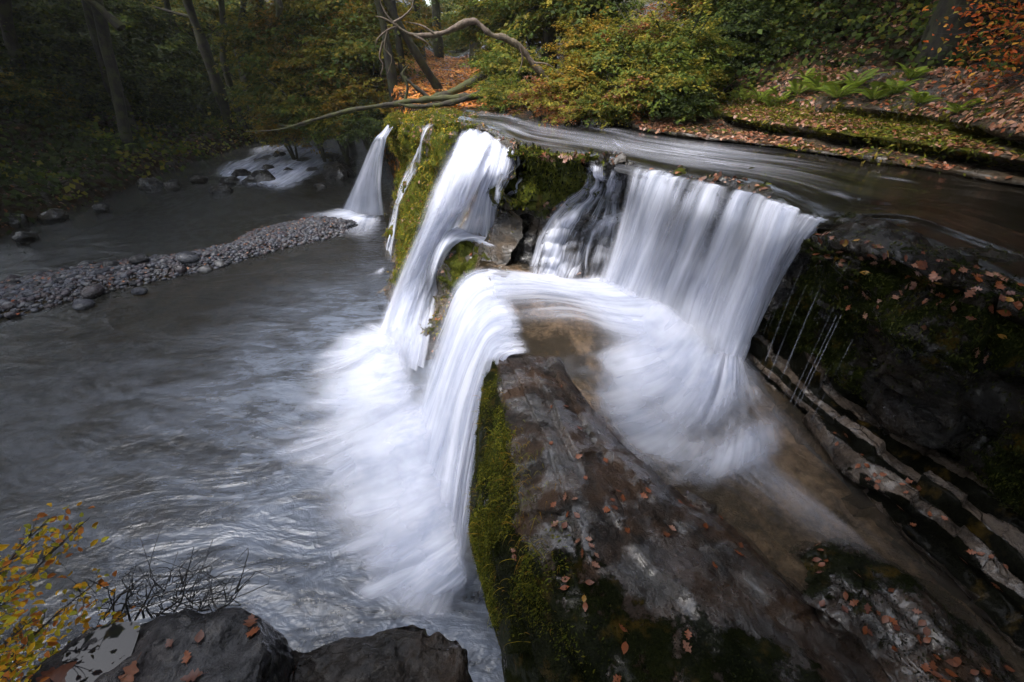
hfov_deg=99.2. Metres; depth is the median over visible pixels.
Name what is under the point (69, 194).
leaf litter
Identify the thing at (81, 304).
stone
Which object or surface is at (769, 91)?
fern
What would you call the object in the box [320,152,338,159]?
boulder
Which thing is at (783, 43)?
bush
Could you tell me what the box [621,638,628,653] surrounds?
fallen leaf
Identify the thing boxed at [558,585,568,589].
fallen leaf
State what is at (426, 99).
log
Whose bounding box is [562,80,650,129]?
bush
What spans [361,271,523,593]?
waterfall
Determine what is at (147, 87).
bush
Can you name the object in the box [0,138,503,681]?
water
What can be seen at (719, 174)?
leaf litter
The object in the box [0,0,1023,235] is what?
hillside
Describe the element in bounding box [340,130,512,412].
waterfall
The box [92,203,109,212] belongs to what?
boulder
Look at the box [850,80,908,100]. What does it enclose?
fern
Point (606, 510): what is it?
fallen leaf
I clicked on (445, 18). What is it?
bush
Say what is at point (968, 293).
fallen leaf
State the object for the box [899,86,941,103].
fern
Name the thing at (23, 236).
boulder
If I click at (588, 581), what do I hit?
fallen leaf
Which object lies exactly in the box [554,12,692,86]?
bush
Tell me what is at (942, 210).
water
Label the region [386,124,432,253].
waterfall
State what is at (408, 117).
moss
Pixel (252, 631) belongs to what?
fallen leaf
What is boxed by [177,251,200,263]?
stone
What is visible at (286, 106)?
bush
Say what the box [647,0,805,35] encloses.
bush
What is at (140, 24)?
bush
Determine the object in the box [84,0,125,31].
branch
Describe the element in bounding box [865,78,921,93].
fern
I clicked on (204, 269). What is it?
stone
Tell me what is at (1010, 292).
fallen leaf
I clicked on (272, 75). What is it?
bush
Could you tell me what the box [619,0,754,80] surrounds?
bush
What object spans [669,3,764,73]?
bush
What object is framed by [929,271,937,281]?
fallen leaf
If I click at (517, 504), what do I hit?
moss
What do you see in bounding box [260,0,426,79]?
bush
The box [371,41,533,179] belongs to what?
leaf litter
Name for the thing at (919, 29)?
undergrowth
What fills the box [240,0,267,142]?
tree
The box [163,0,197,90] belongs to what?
tree
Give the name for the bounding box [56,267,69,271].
stone
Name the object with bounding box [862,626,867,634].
fallen leaf
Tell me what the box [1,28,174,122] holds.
bush
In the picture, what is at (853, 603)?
fallen leaf
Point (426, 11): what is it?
bush
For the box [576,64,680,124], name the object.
bush
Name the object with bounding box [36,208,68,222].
boulder
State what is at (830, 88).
fern
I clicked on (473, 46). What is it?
tree
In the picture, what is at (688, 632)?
fallen leaf
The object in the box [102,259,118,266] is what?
stone
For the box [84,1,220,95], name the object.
bush
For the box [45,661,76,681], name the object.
fallen leaf
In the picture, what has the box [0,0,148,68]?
bush
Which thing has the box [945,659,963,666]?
fallen leaf
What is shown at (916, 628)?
moss
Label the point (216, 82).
tree
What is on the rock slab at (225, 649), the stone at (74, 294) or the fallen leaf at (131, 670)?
the fallen leaf at (131, 670)
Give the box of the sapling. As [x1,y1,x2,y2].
[0,502,140,681]
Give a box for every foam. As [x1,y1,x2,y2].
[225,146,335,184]
[226,147,326,186]
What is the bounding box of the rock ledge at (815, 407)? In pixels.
[739,316,1023,657]
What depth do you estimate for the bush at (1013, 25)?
6.17 m
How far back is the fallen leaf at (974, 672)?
2.45 m
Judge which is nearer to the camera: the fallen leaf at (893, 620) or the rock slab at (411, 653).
the rock slab at (411, 653)
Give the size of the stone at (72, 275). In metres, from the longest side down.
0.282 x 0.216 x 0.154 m
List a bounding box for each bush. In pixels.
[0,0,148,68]
[0,0,167,89]
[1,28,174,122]
[12,0,178,54]
[15,0,170,86]
[52,29,224,116]
[70,0,216,66]
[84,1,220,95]
[128,54,245,124]
[134,0,233,39]
[162,0,272,35]
[173,77,248,124]
[188,0,294,72]
[193,78,246,111]
[194,33,267,81]
[207,29,356,108]
[209,53,266,115]
[217,66,297,145]
[220,96,341,160]
[227,0,413,80]
[227,66,365,161]
[254,9,408,130]
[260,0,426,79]
[275,88,359,164]
[283,0,431,89]
[286,0,452,91]
[293,63,405,151]
[314,91,391,148]
[402,0,466,46]
[404,3,443,47]
[413,0,566,52]
[420,8,457,35]
[425,0,464,13]
[442,26,468,52]
[444,0,468,20]
[444,8,485,44]
[459,31,563,106]
[460,0,588,83]
[462,34,534,76]
[462,68,531,111]
[489,0,643,57]
[502,67,578,118]
[527,45,614,109]
[528,76,604,127]
[531,6,628,74]
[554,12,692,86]
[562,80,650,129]
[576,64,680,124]
[589,33,730,117]
[592,0,709,57]
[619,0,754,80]
[620,65,725,124]
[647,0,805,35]
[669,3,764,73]
[686,0,835,73]
[690,0,819,24]
[731,7,819,67]
[740,0,871,59]
[757,1,891,37]
[862,1,908,32]
[911,0,1023,111]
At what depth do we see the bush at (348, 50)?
20.36 m
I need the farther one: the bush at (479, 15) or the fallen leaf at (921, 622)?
the bush at (479, 15)
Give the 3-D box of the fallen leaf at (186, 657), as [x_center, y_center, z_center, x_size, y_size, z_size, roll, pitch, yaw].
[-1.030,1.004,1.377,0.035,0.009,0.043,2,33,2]
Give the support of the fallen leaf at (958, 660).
on the rock hump
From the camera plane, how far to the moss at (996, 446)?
3.34 m
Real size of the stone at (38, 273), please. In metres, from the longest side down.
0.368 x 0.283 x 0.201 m
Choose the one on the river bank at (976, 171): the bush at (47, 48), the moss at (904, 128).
the moss at (904, 128)
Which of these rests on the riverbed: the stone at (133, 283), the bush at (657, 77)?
the stone at (133, 283)
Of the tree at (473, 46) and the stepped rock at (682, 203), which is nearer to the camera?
the stepped rock at (682, 203)
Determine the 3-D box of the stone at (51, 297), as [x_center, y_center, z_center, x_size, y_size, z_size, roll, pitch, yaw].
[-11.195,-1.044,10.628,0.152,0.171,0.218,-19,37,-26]
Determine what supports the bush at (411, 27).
on the hillside
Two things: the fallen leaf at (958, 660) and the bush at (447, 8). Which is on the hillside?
the bush at (447, 8)
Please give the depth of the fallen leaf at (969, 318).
2.87 m
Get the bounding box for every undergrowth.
[0,0,334,233]
[681,0,1023,103]
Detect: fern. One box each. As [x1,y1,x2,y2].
[85,131,112,141]
[732,89,757,99]
[742,84,779,101]
[760,95,774,105]
[765,85,798,101]
[782,79,815,94]
[793,68,825,79]
[796,75,846,91]
[815,77,873,97]
[838,68,890,87]
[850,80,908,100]
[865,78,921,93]
[895,62,933,79]
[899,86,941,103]
[936,98,982,113]
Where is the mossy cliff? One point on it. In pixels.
(504, 239)
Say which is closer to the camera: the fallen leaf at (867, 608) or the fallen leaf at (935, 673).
the fallen leaf at (935, 673)
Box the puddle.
[61,622,139,681]
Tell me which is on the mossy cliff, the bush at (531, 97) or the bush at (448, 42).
the bush at (531, 97)
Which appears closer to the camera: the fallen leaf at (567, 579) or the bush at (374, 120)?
the fallen leaf at (567, 579)
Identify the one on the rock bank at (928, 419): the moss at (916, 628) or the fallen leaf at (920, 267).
the fallen leaf at (920, 267)
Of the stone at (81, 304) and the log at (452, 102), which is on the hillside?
the log at (452, 102)
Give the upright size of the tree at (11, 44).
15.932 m
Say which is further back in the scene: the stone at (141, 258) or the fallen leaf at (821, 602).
the stone at (141, 258)
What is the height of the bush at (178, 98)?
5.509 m
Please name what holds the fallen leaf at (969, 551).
on the rock ledge at (815, 407)
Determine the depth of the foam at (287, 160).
24.61 m
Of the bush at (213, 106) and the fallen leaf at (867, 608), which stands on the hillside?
the bush at (213, 106)
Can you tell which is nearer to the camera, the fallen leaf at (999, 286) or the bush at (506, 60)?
the fallen leaf at (999, 286)
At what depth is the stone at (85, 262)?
12.19 m
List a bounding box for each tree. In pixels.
[0,0,48,111]
[81,0,139,135]
[91,0,134,147]
[152,0,234,128]
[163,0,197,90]
[218,0,249,130]
[234,0,250,86]
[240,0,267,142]
[374,0,397,101]
[383,0,442,88]
[390,0,405,82]
[413,0,425,59]
[432,0,443,57]
[469,0,479,67]
[514,5,556,88]
[914,0,982,68]
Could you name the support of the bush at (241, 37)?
on the hillside
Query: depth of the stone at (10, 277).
11.24 m
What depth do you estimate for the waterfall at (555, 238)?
7.53 m
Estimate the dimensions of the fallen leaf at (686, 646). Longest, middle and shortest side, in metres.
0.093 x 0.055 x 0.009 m
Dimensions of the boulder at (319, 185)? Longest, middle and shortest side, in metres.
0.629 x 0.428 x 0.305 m
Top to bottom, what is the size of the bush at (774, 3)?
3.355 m
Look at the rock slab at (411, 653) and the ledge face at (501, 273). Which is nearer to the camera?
the rock slab at (411, 653)
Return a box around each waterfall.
[328,125,392,224]
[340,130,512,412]
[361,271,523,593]
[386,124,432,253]
[490,170,824,466]
[493,158,524,219]
[532,167,623,280]
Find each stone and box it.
[1,303,13,309]
[2,293,15,298]
[4,274,19,280]
[4,310,20,318]
[6,279,20,284]
[31,271,45,275]
[48,295,55,299]
[51,273,62,278]
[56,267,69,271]
[66,273,78,277]
[69,293,79,296]
[72,298,95,310]
[76,260,96,266]
[80,284,104,298]
[94,267,109,274]
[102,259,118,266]
[128,253,149,264]
[129,280,136,285]
[131,287,147,294]
[173,264,185,273]
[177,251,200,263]
[198,266,211,272]
[213,260,224,267]
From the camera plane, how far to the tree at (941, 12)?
8.81 m
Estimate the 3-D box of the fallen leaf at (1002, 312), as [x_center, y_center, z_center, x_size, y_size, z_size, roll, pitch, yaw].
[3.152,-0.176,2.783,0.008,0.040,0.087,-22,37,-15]
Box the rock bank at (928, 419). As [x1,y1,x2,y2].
[760,213,1023,517]
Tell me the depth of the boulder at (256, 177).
20.62 m
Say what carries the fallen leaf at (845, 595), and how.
on the rock hump
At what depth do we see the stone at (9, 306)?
10.13 m
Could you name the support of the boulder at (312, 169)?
on the riverbed
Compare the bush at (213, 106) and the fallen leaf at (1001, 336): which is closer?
the fallen leaf at (1001, 336)
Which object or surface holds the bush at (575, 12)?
on the hillside
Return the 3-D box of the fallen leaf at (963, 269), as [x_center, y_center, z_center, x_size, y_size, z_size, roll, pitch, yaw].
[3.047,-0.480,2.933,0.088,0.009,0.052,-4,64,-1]
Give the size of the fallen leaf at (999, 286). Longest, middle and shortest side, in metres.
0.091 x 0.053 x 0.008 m
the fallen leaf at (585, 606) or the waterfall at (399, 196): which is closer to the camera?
the fallen leaf at (585, 606)
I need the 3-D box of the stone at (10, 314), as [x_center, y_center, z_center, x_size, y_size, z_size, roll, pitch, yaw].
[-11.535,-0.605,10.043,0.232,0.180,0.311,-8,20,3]
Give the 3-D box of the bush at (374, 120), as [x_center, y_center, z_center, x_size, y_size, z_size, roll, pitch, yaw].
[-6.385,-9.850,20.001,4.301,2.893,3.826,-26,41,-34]
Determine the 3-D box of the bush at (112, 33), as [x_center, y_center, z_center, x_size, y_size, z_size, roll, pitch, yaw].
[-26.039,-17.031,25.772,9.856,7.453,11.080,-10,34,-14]
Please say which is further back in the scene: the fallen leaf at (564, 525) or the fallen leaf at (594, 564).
the fallen leaf at (564, 525)
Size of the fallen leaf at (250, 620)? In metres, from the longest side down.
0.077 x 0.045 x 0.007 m
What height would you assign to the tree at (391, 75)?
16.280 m
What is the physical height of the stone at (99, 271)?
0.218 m
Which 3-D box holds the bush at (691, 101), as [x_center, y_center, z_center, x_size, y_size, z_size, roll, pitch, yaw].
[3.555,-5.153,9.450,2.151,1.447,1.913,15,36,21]
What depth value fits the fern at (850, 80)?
8.80 m
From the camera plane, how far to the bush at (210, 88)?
31.82 m
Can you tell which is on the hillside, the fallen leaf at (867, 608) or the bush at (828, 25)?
the bush at (828, 25)
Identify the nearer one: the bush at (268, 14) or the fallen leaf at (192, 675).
the fallen leaf at (192, 675)
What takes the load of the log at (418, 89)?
on the hillside
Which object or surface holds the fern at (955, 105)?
on the river bank at (976, 171)
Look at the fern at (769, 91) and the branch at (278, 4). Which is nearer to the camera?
the fern at (769, 91)
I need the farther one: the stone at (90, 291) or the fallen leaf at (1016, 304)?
the stone at (90, 291)
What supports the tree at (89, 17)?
on the hillside
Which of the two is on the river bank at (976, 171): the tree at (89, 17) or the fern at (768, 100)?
the fern at (768, 100)
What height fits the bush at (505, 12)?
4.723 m
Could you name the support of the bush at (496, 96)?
on the hillside
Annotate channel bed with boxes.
[473,255,1023,681]
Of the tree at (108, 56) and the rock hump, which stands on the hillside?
the tree at (108, 56)
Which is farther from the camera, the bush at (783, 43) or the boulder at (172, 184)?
the boulder at (172, 184)
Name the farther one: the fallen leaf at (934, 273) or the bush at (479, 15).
the bush at (479, 15)
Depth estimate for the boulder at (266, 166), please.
23.11 m
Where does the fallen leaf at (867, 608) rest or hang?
on the rock hump
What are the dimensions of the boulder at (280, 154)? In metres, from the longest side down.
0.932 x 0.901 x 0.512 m
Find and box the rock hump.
[789,538,1015,681]
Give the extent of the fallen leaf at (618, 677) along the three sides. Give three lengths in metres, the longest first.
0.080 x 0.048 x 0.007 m
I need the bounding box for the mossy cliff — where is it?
[377,109,536,360]
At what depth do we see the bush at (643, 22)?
10.30 m
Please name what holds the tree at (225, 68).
on the hillside
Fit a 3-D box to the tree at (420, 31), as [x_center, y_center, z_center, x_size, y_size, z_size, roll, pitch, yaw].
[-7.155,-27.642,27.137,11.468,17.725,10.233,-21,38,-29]
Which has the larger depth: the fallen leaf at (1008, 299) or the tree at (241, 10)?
the tree at (241, 10)
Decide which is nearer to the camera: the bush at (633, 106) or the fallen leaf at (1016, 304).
the fallen leaf at (1016, 304)
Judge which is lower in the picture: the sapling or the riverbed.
the sapling
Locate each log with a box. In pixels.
[244,65,482,131]
[398,86,489,108]
[400,73,445,106]
[404,51,519,110]
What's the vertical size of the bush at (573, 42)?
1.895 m
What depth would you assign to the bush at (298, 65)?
21.49 m
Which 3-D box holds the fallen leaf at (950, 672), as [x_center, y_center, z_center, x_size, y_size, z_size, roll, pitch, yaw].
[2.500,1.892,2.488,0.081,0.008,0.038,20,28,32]
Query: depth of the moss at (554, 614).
2.82 m
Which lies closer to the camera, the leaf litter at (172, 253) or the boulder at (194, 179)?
the leaf litter at (172, 253)
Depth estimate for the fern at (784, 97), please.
9.71 m
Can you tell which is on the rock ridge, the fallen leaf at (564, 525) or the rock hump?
the fallen leaf at (564, 525)
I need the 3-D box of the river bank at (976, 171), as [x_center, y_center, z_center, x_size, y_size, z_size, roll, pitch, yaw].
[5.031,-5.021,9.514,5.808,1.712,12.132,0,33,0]
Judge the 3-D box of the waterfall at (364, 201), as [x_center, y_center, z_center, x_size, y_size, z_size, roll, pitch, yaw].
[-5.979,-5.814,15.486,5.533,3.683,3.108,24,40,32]
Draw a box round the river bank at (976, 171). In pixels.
[608,64,1023,185]
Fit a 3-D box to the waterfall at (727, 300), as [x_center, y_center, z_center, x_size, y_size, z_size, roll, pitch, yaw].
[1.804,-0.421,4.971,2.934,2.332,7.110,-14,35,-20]
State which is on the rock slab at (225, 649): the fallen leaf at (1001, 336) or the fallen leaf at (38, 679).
the fallen leaf at (38, 679)
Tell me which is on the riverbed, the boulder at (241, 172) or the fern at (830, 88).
the boulder at (241, 172)
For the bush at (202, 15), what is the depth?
34.69 m
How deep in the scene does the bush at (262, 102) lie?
25.37 m
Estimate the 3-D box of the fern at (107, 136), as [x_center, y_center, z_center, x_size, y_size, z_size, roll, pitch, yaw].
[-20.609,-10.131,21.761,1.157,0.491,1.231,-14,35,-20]
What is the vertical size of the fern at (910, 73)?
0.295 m
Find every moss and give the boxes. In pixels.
[380,105,525,335]
[437,240,509,297]
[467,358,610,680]
[480,359,825,681]
[488,142,821,232]
[626,62,1023,175]
[759,210,1023,517]
[789,537,1016,681]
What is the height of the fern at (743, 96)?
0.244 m
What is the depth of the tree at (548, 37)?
16.31 m
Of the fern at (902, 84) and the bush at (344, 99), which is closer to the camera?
the fern at (902, 84)
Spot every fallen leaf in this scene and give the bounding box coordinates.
[36,663,57,681]
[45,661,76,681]
[118,654,140,681]
[164,639,173,647]
[180,668,206,681]
[181,650,190,664]
[194,629,203,641]
[243,614,257,630]
[246,626,259,636]
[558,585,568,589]
[561,521,566,528]
[561,576,569,581]
[583,600,587,611]
[585,579,594,584]
[591,561,599,567]
[603,506,609,512]
[613,674,621,681]
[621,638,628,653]
[683,640,691,652]
[684,628,691,639]
[812,557,821,561]
[819,600,824,606]
[841,604,848,612]
[843,589,848,599]
[849,599,858,606]
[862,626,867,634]
[864,601,871,613]
[881,613,889,622]
[888,616,897,624]
[912,608,922,613]
[916,263,925,269]
[918,620,925,625]
[920,260,927,267]
[920,662,930,672]
[923,623,930,636]
[923,637,930,642]
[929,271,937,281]
[929,275,941,281]
[929,660,937,670]
[931,671,943,677]
[940,667,958,676]
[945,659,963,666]
[953,657,961,665]
[959,266,967,272]
[963,316,975,319]
[964,288,975,296]
[967,549,976,554]
[968,669,978,674]
[981,667,991,676]
[995,283,1004,290]
[997,310,1009,315]
[997,334,1009,339]
[999,294,1006,301]
[1004,665,1014,671]
[1005,297,1013,301]
[1006,291,1015,294]
[1014,301,1022,309]
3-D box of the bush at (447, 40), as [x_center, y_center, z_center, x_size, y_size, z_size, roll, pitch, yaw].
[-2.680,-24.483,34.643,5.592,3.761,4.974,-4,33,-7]
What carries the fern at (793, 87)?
on the river bank at (976, 171)
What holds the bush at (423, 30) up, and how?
on the hillside
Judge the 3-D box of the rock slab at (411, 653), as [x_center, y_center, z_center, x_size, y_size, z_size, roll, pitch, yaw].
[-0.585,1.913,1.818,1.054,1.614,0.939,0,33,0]
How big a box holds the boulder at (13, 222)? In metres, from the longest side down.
1.023 x 0.823 x 0.632 m
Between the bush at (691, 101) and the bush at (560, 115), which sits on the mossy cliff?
the bush at (560, 115)
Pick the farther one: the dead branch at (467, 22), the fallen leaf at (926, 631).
the dead branch at (467, 22)
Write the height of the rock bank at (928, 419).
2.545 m
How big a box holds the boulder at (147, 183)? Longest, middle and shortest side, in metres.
1.125 x 0.905 x 0.695 m
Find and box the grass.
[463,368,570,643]
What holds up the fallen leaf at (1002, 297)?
on the rock bank at (928, 419)
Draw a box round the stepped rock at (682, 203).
[489,145,818,382]
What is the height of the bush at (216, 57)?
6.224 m
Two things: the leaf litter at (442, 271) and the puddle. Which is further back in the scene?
the leaf litter at (442, 271)
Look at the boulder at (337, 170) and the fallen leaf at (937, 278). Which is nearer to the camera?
the fallen leaf at (937, 278)
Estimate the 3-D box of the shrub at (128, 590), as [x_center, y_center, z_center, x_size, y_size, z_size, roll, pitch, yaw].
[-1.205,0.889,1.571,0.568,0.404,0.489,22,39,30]
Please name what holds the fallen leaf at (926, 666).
on the rock hump
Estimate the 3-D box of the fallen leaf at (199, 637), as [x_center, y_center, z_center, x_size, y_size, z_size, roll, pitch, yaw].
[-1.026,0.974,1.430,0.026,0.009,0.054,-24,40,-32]
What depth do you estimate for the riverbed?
11.45 m
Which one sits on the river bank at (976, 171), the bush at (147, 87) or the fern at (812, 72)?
the fern at (812, 72)
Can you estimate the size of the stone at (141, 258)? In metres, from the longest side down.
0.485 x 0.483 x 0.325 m
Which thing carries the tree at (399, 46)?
on the hillside
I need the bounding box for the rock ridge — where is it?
[470,355,875,681]
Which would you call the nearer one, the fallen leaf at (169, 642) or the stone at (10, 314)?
the fallen leaf at (169, 642)
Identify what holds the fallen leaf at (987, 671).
on the rock hump
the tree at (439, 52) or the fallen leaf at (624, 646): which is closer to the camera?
the fallen leaf at (624, 646)
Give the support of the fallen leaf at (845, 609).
on the rock hump
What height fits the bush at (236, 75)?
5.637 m
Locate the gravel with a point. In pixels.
(236, 249)
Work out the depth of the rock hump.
2.77 m
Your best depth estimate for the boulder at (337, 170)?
21.44 m
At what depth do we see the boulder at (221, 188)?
19.28 m
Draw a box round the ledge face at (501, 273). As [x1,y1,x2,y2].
[437,221,524,357]
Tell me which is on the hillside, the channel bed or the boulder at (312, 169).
the channel bed
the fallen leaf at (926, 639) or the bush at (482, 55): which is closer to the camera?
the fallen leaf at (926, 639)
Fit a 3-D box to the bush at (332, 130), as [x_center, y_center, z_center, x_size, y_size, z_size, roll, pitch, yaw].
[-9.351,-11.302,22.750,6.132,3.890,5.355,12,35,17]
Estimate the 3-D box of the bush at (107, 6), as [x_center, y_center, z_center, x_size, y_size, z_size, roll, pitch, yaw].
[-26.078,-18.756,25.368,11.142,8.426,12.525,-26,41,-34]
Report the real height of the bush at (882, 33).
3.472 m
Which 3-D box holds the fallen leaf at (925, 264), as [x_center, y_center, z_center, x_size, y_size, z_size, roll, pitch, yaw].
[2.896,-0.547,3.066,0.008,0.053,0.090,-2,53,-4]
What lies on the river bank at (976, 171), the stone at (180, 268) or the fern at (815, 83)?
the fern at (815, 83)
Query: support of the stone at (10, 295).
on the gravel
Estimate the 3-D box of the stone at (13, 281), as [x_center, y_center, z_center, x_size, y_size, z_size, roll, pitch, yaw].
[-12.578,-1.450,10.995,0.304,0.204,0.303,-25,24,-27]
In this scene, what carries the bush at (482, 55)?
on the hillside
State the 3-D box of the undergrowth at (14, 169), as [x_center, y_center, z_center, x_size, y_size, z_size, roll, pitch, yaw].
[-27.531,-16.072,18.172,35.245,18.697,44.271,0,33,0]
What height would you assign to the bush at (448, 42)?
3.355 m
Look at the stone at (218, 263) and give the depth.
12.41 m
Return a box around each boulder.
[7,213,28,227]
[11,230,38,242]
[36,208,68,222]
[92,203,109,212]
[136,177,163,189]
[163,179,180,190]
[189,175,208,183]
[208,183,232,192]
[219,176,241,184]
[231,169,250,178]
[241,169,275,184]
[262,164,274,169]
[272,151,285,156]
[296,157,310,161]
[306,167,320,172]
[314,183,325,187]
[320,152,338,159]
[323,161,355,179]
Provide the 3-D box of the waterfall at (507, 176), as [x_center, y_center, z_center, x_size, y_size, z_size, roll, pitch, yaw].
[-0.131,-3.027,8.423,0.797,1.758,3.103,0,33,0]
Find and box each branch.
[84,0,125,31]
[273,0,282,17]
[375,0,558,80]
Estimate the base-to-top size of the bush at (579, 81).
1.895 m
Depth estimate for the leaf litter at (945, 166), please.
7.78 m
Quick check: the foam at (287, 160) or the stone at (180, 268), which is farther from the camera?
the foam at (287, 160)
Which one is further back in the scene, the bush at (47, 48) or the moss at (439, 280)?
the bush at (47, 48)
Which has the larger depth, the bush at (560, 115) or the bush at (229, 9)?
the bush at (229, 9)
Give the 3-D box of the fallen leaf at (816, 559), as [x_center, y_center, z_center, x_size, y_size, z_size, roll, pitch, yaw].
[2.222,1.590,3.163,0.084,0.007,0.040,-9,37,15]
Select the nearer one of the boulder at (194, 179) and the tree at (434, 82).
the tree at (434, 82)
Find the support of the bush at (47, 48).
on the hillside
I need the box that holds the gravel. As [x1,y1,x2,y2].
[0,216,360,322]
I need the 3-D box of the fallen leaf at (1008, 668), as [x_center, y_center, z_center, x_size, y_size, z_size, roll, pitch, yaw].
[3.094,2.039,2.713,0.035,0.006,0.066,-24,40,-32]
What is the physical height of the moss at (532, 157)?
1.277 m
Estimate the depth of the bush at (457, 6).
52.26 m
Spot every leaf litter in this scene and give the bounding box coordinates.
[0,102,290,234]
[1,216,337,314]
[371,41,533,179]
[384,108,516,352]
[512,144,770,274]
[559,0,1023,179]
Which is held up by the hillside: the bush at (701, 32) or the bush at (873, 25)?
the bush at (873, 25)
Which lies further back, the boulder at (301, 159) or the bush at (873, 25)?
the boulder at (301, 159)
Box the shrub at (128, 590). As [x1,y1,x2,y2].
[84,531,273,681]
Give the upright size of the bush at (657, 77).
2.223 m
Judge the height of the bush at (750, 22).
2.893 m
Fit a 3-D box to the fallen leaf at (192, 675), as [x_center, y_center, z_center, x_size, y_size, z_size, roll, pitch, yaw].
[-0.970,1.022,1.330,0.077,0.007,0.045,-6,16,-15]
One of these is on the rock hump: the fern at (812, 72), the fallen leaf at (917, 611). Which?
the fallen leaf at (917, 611)
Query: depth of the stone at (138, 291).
10.91 m
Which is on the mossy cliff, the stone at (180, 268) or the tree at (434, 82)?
the tree at (434, 82)
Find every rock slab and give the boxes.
[28,607,293,681]
[289,625,472,681]
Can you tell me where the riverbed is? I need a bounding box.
[0,225,356,319]
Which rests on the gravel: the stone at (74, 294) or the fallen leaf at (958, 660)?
the stone at (74, 294)
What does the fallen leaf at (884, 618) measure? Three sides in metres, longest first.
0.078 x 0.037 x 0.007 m
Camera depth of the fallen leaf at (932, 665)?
2.52 m
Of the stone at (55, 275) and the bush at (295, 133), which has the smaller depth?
the stone at (55, 275)
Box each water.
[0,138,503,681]
[454,107,1023,283]
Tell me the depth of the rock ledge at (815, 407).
3.66 m
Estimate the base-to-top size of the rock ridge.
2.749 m
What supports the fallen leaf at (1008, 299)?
on the rock bank at (928, 419)
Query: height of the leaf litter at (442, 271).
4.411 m
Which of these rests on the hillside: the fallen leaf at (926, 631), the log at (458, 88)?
the log at (458, 88)

